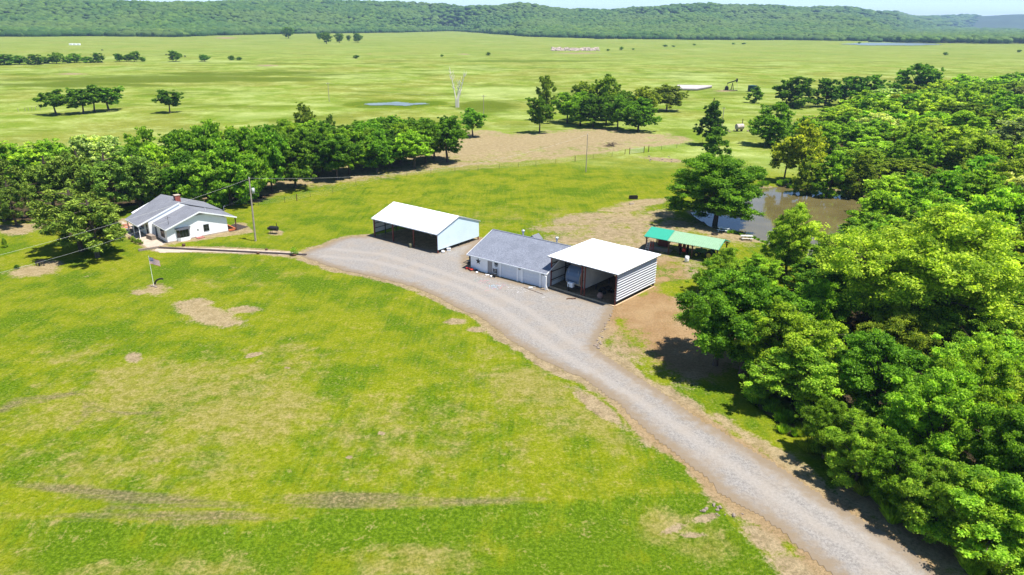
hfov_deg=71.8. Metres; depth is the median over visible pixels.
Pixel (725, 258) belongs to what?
broadleaf tree
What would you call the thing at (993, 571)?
weed clump
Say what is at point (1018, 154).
broadleaf tree
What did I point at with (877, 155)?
broadleaf tree
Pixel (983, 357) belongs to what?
broadleaf tree
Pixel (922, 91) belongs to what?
broadleaf tree
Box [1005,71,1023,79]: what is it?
broadleaf tree
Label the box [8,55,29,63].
broadleaf tree
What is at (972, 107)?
broadleaf tree
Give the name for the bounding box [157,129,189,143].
broadleaf tree
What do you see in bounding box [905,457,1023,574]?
broadleaf tree
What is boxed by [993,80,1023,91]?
broadleaf tree
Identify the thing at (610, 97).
broadleaf tree
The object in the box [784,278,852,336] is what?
broadleaf tree
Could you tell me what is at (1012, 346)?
broadleaf tree
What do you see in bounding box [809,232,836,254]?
broadleaf tree
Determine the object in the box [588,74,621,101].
broadleaf tree
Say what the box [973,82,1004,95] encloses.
broadleaf tree
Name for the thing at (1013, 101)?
broadleaf tree
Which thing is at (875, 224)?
broadleaf tree
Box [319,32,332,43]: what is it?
broadleaf tree
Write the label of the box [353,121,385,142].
broadleaf tree
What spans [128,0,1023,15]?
sky
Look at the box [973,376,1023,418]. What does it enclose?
broadleaf tree
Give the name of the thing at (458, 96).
dead tree
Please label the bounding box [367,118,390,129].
broadleaf tree
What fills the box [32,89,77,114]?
broadleaf tree
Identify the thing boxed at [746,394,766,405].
weed clump
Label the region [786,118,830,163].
broadleaf tree
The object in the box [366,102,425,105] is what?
marsh water
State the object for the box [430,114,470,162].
broadleaf tree
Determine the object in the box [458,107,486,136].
broadleaf tree
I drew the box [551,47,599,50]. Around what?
rubble heap
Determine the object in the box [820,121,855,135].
broadleaf tree
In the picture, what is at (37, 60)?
broadleaf tree
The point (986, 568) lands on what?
weed clump
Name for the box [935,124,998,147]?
broadleaf tree
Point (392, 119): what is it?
broadleaf tree
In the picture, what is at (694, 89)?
pipe
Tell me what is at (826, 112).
broadleaf tree
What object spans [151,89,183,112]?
broadleaf tree
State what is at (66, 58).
broadleaf tree
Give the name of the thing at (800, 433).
weed clump
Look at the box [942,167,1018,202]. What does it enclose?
broadleaf tree
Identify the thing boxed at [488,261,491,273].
door
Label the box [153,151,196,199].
broadleaf tree
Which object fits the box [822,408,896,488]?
broadleaf tree
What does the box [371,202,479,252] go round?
carport
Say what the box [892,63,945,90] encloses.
broadleaf tree
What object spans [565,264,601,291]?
travel trailer
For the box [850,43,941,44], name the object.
pond water
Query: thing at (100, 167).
broadleaf tree
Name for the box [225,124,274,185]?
broadleaf tree
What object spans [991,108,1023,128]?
broadleaf tree
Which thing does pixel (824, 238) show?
broadleaf tree
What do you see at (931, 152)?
broadleaf tree
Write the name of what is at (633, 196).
trough
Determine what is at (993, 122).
broadleaf tree
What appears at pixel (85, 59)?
broadleaf tree
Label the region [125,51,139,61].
broadleaf tree
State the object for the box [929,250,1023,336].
broadleaf tree
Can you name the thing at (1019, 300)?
broadleaf tree
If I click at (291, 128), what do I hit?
broadleaf tree
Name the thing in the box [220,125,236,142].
broadleaf tree
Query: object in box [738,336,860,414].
broadleaf tree
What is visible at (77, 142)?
broadleaf tree
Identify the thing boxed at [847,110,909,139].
broadleaf tree
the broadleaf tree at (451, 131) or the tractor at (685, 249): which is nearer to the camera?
the tractor at (685, 249)
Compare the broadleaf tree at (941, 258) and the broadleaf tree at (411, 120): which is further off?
the broadleaf tree at (411, 120)
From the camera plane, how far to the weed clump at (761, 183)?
166.25 m
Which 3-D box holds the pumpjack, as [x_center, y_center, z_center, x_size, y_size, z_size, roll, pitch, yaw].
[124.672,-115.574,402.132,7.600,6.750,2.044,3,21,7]
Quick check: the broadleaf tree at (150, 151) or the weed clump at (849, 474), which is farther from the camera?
the broadleaf tree at (150, 151)
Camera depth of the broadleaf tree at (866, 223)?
114.40 m
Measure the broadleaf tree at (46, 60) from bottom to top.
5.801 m
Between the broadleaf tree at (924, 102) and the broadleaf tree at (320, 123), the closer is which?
the broadleaf tree at (320, 123)
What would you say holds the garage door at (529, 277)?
in the garage
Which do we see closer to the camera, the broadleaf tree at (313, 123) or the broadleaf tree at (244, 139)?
the broadleaf tree at (244, 139)
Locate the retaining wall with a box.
[138,246,158,250]
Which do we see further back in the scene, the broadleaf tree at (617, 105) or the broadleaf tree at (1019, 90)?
the broadleaf tree at (1019, 90)
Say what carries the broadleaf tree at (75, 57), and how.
on the ground
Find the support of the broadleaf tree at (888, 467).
on the ground
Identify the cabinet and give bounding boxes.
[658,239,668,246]
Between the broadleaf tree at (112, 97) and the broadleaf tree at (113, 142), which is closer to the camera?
the broadleaf tree at (113, 142)
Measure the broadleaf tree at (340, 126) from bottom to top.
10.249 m
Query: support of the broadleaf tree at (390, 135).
on the ground
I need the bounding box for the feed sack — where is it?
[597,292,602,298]
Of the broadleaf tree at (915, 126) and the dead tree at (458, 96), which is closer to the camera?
the broadleaf tree at (915, 126)
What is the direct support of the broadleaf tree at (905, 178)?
on the ground
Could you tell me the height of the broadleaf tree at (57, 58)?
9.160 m
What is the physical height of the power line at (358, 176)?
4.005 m
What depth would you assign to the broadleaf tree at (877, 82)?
331.22 m
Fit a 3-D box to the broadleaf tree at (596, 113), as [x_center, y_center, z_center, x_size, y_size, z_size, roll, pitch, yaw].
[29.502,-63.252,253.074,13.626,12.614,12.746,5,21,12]
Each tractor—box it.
[679,244,688,255]
[694,247,715,258]
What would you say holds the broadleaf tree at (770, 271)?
on the ground
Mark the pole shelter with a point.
(679, 238)
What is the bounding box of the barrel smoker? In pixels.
[267,223,278,233]
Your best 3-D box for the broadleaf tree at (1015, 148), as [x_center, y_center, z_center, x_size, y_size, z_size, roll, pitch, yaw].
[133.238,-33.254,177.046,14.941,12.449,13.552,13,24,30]
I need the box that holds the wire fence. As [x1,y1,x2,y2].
[224,149,625,205]
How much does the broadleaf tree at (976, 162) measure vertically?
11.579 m
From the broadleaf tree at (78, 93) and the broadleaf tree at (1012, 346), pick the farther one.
the broadleaf tree at (78, 93)
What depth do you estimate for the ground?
81.02 m
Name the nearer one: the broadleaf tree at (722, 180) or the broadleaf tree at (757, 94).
the broadleaf tree at (722, 180)
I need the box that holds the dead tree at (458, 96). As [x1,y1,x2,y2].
[449,68,465,106]
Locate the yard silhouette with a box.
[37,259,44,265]
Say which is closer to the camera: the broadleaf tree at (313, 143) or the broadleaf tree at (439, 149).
the broadleaf tree at (313, 143)
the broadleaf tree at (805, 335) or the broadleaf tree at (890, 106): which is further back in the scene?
the broadleaf tree at (890, 106)
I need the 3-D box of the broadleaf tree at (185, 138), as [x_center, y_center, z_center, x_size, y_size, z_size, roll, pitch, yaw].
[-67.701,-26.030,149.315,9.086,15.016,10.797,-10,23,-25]
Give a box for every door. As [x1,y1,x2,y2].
[195,225,200,236]
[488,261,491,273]
[501,264,516,279]
[523,269,538,285]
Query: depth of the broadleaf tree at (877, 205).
123.92 m
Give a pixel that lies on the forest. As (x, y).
(178, 18)
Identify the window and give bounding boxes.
[175,226,190,241]
[203,224,209,230]
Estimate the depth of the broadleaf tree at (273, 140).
152.57 m
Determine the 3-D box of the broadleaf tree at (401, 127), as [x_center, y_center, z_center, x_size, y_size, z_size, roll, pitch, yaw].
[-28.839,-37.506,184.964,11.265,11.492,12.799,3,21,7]
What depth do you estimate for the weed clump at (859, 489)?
57.52 m
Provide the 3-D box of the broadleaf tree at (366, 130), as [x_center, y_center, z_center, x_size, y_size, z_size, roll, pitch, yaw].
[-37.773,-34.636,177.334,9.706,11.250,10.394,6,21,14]
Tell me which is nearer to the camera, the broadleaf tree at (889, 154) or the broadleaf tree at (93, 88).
the broadleaf tree at (889, 154)
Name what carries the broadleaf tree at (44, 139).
on the ground
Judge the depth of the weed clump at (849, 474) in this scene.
59.60 m
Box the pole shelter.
[644,226,729,257]
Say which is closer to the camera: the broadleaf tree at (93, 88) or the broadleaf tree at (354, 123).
the broadleaf tree at (354, 123)
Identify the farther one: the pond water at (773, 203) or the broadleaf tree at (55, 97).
the broadleaf tree at (55, 97)
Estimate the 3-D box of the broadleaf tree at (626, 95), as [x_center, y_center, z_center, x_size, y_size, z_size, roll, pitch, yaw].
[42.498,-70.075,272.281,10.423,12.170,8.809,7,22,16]
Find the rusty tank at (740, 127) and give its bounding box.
[735,120,743,131]
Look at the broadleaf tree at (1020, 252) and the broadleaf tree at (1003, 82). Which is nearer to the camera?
the broadleaf tree at (1020, 252)
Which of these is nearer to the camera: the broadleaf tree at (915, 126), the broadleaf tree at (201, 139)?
the broadleaf tree at (201, 139)
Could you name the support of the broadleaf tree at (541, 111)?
on the ground
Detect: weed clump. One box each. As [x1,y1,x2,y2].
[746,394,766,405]
[757,180,764,186]
[763,400,778,412]
[773,407,795,422]
[775,422,791,433]
[777,407,797,423]
[790,426,802,436]
[796,428,805,436]
[796,436,818,452]
[844,467,855,477]
[852,477,872,496]
[864,480,880,496]
[878,500,898,514]
[882,505,903,523]
[953,547,987,570]
[965,562,985,574]
[968,562,990,573]
[988,567,1015,574]
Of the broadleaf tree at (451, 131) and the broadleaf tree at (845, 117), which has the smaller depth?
the broadleaf tree at (451, 131)
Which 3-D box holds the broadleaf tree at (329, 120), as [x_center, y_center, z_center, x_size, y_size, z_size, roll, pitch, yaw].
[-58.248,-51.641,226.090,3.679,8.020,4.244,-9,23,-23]
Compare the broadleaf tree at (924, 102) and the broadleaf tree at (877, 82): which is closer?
the broadleaf tree at (924, 102)
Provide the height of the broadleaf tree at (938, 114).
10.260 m
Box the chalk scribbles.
[477,277,542,297]
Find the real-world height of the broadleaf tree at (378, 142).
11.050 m
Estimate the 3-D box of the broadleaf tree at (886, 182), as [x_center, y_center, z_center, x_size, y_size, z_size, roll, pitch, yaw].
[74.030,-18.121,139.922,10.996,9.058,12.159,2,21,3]
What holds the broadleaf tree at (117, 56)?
on the ground
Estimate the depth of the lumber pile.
118.53 m
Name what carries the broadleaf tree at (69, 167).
on the ground
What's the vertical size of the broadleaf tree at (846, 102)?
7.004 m
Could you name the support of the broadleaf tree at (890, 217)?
on the ground
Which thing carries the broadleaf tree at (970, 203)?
on the ground
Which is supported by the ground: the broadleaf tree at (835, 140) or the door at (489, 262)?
the broadleaf tree at (835, 140)
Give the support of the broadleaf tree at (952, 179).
on the ground
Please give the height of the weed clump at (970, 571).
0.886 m
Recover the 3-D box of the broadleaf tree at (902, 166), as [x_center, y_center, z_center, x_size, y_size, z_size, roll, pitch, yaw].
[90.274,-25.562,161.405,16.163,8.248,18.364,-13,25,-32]
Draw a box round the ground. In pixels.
[0,31,1023,574]
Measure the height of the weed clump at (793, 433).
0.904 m
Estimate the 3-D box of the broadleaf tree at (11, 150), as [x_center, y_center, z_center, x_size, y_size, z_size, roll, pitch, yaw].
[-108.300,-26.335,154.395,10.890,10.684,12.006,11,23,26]
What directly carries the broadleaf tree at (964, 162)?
on the ground
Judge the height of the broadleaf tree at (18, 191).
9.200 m
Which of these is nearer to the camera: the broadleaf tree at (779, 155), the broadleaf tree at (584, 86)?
the broadleaf tree at (779, 155)
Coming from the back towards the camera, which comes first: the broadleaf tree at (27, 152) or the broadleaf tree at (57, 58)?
the broadleaf tree at (57, 58)
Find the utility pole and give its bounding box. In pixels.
[248,178,256,240]
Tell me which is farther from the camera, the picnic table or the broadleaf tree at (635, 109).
the broadleaf tree at (635, 109)
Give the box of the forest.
[0,0,1023,43]
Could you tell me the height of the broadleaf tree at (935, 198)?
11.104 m
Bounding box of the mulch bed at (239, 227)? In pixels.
[229,224,246,231]
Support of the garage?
on the ground
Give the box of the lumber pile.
[652,246,671,251]
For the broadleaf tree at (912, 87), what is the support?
on the ground
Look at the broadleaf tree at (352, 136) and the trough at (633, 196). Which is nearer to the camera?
the trough at (633, 196)
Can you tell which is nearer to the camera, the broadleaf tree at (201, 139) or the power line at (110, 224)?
the power line at (110, 224)
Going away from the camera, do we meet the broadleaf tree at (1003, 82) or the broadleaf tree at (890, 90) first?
the broadleaf tree at (890, 90)
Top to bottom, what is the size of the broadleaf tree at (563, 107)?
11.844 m
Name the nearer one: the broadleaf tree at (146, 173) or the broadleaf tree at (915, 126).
the broadleaf tree at (146, 173)
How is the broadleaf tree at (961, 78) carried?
on the ground
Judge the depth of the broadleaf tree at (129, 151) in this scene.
149.78 m
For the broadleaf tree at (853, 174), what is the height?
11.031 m
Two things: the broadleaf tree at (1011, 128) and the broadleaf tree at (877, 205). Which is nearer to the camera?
the broadleaf tree at (877, 205)
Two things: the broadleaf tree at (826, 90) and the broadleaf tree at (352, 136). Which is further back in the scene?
the broadleaf tree at (826, 90)
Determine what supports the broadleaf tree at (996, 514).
on the ground
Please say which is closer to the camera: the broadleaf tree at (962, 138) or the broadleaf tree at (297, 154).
the broadleaf tree at (297, 154)
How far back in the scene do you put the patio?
121.95 m
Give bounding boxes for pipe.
[676,88,696,90]
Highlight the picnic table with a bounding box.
[741,235,752,240]
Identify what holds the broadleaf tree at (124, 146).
on the ground
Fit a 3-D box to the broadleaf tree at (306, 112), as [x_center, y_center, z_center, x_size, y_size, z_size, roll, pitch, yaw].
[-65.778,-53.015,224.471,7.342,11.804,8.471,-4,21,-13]
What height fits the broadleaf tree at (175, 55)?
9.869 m
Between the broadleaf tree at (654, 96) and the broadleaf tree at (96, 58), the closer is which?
the broadleaf tree at (654, 96)
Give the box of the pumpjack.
[725,78,737,90]
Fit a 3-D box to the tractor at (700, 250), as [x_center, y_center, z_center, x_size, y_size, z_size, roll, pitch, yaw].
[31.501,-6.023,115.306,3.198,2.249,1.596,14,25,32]
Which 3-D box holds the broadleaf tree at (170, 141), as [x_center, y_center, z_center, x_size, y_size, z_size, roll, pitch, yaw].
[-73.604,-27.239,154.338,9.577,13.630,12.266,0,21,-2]
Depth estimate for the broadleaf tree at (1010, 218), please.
104.14 m
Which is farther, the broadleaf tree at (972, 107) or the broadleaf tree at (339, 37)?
the broadleaf tree at (339, 37)
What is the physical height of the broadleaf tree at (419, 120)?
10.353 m
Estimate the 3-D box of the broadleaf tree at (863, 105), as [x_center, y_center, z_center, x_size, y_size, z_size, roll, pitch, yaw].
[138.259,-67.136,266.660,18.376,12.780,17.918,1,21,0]
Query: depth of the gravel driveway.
73.83 m
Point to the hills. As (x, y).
(1008, 21)
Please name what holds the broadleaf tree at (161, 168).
on the ground
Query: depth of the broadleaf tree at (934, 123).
210.43 m
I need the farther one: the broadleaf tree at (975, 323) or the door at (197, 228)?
the door at (197, 228)
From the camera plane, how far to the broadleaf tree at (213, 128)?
157.88 m
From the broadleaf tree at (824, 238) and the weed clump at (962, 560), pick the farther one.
the broadleaf tree at (824, 238)
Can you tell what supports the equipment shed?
on the ground
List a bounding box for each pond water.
[691,187,862,255]
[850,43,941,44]
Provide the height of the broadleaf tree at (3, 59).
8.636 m
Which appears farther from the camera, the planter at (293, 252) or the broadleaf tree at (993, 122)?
the broadleaf tree at (993, 122)
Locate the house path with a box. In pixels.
[155,247,302,255]
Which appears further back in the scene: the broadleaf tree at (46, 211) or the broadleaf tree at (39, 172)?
the broadleaf tree at (39, 172)
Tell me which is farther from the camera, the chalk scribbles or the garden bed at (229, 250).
the garden bed at (229, 250)
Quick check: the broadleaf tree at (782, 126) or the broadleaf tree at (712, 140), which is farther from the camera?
the broadleaf tree at (782, 126)
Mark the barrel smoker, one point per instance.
(274, 228)
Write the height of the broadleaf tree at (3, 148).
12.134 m
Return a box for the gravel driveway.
[303,236,935,574]
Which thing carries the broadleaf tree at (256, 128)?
on the ground
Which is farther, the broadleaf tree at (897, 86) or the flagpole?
the broadleaf tree at (897, 86)
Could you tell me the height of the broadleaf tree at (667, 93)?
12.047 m
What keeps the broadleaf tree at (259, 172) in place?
on the ground
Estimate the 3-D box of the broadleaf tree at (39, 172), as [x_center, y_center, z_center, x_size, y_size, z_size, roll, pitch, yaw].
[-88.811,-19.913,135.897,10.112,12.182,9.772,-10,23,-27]
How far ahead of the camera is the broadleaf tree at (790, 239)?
103.22 m
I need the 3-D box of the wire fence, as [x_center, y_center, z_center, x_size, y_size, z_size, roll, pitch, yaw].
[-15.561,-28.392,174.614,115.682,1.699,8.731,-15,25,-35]
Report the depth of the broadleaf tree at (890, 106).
237.43 m
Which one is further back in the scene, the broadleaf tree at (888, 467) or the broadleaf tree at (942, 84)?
the broadleaf tree at (942, 84)
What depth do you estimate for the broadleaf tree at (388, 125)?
186.84 m
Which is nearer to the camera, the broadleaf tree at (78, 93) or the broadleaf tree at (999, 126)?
the broadleaf tree at (999, 126)
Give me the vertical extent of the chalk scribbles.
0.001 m
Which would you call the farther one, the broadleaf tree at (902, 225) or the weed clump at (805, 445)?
the broadleaf tree at (902, 225)
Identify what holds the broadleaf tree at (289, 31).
on the ground
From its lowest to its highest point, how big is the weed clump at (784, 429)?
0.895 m
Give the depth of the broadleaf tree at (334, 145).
165.12 m
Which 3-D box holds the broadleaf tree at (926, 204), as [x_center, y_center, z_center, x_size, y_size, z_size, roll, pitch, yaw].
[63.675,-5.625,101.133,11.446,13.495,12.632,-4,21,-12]
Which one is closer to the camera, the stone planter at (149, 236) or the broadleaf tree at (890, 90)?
the stone planter at (149, 236)
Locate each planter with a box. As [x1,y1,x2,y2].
[146,233,156,239]
[289,247,298,255]
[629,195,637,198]
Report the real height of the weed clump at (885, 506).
1.276 m
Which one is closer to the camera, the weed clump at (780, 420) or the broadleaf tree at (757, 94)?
the weed clump at (780, 420)
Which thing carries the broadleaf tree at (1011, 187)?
on the ground
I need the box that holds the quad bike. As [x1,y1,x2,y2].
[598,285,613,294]
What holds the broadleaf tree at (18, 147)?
on the ground
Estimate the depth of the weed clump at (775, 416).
68.58 m
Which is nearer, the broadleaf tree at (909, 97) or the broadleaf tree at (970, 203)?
the broadleaf tree at (970, 203)
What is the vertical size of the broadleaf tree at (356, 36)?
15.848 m
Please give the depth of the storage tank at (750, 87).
394.11 m
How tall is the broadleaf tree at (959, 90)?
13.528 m
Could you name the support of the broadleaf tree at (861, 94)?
on the ground
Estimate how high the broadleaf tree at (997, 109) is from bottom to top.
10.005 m
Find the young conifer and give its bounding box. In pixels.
[0,238,8,247]
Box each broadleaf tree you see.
[0,54,16,64]
[0,140,26,152]
[0,143,24,183]
[0,143,35,184]
[0,159,24,221]
[0,179,33,225]
[5,141,58,185]
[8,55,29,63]
[18,154,74,206]
[23,54,43,64]
[26,187,115,251]
[29,138,66,148]
[31,138,76,175]
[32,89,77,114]
[40,56,50,63]
[44,148,114,199]
[47,52,63,63]
[48,199,129,257]
[55,134,97,164]
[61,56,72,62]
[64,87,97,113]
[65,53,80,62]
[70,134,116,183]
[72,84,109,111]
[72,149,143,204]
[79,56,93,62]
[89,53,104,62]
[94,85,123,110]
[95,135,126,171]
[100,153,164,207]
[112,53,124,61]
[113,137,140,151]
[113,146,155,192]
[122,54,131,60]
[123,126,165,150]
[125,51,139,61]
[125,142,171,196]
[138,161,169,196]
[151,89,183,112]
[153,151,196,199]
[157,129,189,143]
[161,132,180,158]
[168,50,182,59]
[169,128,209,191]
[170,149,233,209]
[184,124,227,190]
[191,119,235,142]
[196,141,257,204]
[198,54,210,60]
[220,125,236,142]
[223,129,241,145]
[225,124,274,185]
[230,149,273,200]
[251,125,273,165]
[253,124,289,191]
[266,127,298,141]
[270,125,293,134]
[272,119,296,130]
[272,135,316,187]
[281,27,294,37]
[285,126,322,167]
[286,122,296,132]
[290,118,325,129]
[293,102,316,123]
[299,124,331,170]
[301,131,332,176]
[311,135,361,179]
[316,120,338,133]
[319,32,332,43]
[325,113,335,125]
[327,127,373,174]
[333,33,343,42]
[333,124,353,133]
[344,119,378,128]
[349,126,374,169]
[352,32,362,41]
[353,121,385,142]
[356,129,402,172]
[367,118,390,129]
[370,128,410,167]
[376,115,408,125]
[382,121,413,156]
[389,122,411,164]
[391,128,433,168]
[405,117,417,128]
[409,118,445,162]
[411,117,432,125]
[427,120,447,158]
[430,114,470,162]
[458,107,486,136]
[525,96,556,132]
[535,75,557,120]
[551,92,574,122]
[566,90,598,125]
[570,81,597,94]
[575,93,611,127]
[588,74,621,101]
[598,92,616,124]
[603,93,631,128]
[612,90,635,120]
[619,96,661,131]
[630,86,662,117]
[653,84,689,110]
[665,152,769,228]
[671,259,770,366]
[683,265,815,387]
[685,244,760,284]
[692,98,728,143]
[702,124,732,155]
[730,295,851,401]
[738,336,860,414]
[739,251,784,286]
[743,86,763,102]
[747,101,799,145]
[748,313,820,360]
[760,201,821,275]
[768,137,805,179]
[772,76,816,107]
[783,251,858,287]
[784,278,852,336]
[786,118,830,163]
[791,115,830,138]
[791,153,826,194]
[792,268,860,317]
[794,395,868,458]
[803,201,1023,339]
[807,77,843,106]
[807,150,855,197]
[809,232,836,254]
[810,230,874,279]
[816,105,848,114]
[816,107,870,132]
[818,108,862,120]
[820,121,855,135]
[821,122,851,153]
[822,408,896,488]
[827,111,863,133]
[830,212,884,235]
[833,135,899,163]
[835,76,869,105]
[835,154,880,197]
[837,327,939,425]
[838,99,856,106]
[841,147,884,173]
[843,117,897,140]
[846,189,911,218]
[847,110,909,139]
[847,222,894,235]
[848,89,890,105]
[853,92,904,110]
[854,112,901,147]
[854,303,941,363]
[856,173,907,209]
[857,208,909,221]
[858,214,907,227]
[859,429,944,509]
[862,75,890,95]
[866,88,901,97]
[866,96,918,120]
[873,157,950,186]
[874,187,913,200]
[874,361,1007,464]
[876,219,919,246]
[885,135,939,164]
[886,83,905,93]
[886,117,957,148]
[887,91,919,103]
[890,118,938,141]
[891,168,971,208]
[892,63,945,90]
[892,132,945,170]
[892,172,940,190]
[892,451,971,544]
[893,93,938,114]
[895,84,927,92]
[901,88,952,101]
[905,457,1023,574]
[906,192,981,223]
[909,91,966,114]
[913,111,953,125]
[913,199,1012,240]
[924,329,1023,392]
[925,79,956,96]
[925,472,1005,555]
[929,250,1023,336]
[934,101,1002,121]
[934,324,1023,458]
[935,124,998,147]
[935,134,1020,170]
[937,307,1023,348]
[941,74,981,83]
[942,110,995,139]
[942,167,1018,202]
[943,82,978,95]
[946,402,1023,481]
[947,85,989,101]
[948,154,1002,185]
[949,129,1012,169]
[950,90,992,103]
[951,107,1008,128]
[959,157,1008,165]
[960,154,1023,186]
[965,194,1021,223]
[967,188,1023,238]
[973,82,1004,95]
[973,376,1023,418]
[974,102,1003,125]
[980,479,1023,574]
[982,77,1010,88]
[984,75,1021,81]
[986,80,1006,86]
[986,89,1023,117]
[987,117,1023,157]
[987,237,1023,305]
[990,171,1023,192]
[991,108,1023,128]
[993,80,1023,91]
[993,328,1023,390]
[994,120,1017,139]
[999,214,1023,249]
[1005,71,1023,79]
[1005,86,1023,95]
[1006,182,1023,223]
[1009,223,1023,268]
[1011,138,1023,159]
[1011,144,1023,158]
[1016,289,1023,310]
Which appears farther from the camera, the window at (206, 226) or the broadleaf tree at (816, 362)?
the window at (206, 226)
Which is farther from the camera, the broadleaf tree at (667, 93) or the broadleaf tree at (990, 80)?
the broadleaf tree at (990, 80)
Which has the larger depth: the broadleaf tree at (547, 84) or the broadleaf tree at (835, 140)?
the broadleaf tree at (547, 84)
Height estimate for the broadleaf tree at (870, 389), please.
10.153 m
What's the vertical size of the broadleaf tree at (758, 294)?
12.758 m
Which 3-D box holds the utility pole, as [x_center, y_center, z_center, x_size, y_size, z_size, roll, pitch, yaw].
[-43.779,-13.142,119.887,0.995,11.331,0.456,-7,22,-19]
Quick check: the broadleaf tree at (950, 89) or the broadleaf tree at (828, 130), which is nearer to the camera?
the broadleaf tree at (828, 130)
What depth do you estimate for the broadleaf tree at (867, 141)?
188.52 m
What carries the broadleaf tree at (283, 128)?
on the ground
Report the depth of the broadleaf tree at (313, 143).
166.93 m
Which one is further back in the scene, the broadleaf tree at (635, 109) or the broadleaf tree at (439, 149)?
the broadleaf tree at (635, 109)
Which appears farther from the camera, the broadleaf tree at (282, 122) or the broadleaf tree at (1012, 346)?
the broadleaf tree at (282, 122)
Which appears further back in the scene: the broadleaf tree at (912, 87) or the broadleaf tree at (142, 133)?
the broadleaf tree at (912, 87)
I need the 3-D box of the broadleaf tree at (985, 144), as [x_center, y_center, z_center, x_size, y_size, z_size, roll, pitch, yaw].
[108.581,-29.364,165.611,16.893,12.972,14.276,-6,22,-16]
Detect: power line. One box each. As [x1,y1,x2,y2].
[1,180,244,254]
[266,135,584,178]
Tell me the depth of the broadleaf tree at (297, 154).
156.06 m
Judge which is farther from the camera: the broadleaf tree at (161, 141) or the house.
the broadleaf tree at (161, 141)
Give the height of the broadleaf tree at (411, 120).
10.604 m
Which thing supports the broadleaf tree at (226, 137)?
on the ground
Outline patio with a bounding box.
[121,221,164,247]
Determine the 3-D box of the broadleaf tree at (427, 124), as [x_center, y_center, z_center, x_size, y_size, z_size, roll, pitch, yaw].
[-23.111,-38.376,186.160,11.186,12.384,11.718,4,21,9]
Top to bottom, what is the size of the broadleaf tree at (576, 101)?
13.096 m
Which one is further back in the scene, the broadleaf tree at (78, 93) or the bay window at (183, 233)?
the broadleaf tree at (78, 93)
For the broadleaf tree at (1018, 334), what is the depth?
71.60 m
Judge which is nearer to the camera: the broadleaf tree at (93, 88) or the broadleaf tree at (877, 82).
the broadleaf tree at (93, 88)
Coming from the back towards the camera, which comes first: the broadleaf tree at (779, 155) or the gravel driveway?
the broadleaf tree at (779, 155)
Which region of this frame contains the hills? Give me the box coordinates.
[413,10,1023,28]
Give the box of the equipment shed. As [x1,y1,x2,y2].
[547,238,660,306]
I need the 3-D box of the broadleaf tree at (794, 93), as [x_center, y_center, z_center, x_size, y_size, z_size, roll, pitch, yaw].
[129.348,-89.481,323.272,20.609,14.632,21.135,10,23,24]
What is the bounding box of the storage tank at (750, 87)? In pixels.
[748,85,756,91]
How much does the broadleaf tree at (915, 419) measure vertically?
11.058 m
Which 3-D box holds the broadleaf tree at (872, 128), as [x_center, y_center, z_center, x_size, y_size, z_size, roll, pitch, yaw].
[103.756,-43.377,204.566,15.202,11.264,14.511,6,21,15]
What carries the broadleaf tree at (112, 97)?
on the ground
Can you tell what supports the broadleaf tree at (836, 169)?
on the ground
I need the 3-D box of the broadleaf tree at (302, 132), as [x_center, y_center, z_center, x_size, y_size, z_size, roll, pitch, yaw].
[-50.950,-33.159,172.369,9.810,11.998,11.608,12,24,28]
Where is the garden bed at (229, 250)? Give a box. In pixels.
[158,247,306,255]
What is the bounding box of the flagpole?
[148,256,159,284]
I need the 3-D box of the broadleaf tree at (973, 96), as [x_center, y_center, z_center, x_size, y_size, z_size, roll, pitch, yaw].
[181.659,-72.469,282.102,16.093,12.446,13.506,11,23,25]
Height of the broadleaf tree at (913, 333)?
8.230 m
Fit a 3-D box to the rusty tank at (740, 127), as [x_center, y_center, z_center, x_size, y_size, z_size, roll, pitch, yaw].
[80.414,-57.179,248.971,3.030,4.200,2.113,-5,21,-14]
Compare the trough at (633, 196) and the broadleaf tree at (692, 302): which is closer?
the broadleaf tree at (692, 302)
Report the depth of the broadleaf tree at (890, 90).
314.55 m
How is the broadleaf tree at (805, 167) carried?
on the ground
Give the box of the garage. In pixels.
[466,229,571,287]
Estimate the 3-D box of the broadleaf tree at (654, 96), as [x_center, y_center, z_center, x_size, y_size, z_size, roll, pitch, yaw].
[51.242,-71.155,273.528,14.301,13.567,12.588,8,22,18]
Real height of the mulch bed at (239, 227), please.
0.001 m
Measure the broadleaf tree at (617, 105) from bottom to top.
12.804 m
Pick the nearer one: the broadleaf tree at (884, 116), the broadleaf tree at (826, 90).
the broadleaf tree at (884, 116)
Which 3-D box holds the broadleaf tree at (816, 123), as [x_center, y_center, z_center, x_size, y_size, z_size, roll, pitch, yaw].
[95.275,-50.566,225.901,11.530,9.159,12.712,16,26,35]
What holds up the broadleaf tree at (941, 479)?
on the ground
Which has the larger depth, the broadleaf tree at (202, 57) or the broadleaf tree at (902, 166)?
the broadleaf tree at (202, 57)
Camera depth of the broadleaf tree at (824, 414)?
60.62 m
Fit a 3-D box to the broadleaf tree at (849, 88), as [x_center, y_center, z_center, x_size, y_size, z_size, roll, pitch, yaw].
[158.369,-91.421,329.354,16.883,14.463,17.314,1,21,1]
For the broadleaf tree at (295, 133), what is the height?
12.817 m
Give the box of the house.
[125,194,236,242]
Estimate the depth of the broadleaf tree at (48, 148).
155.00 m

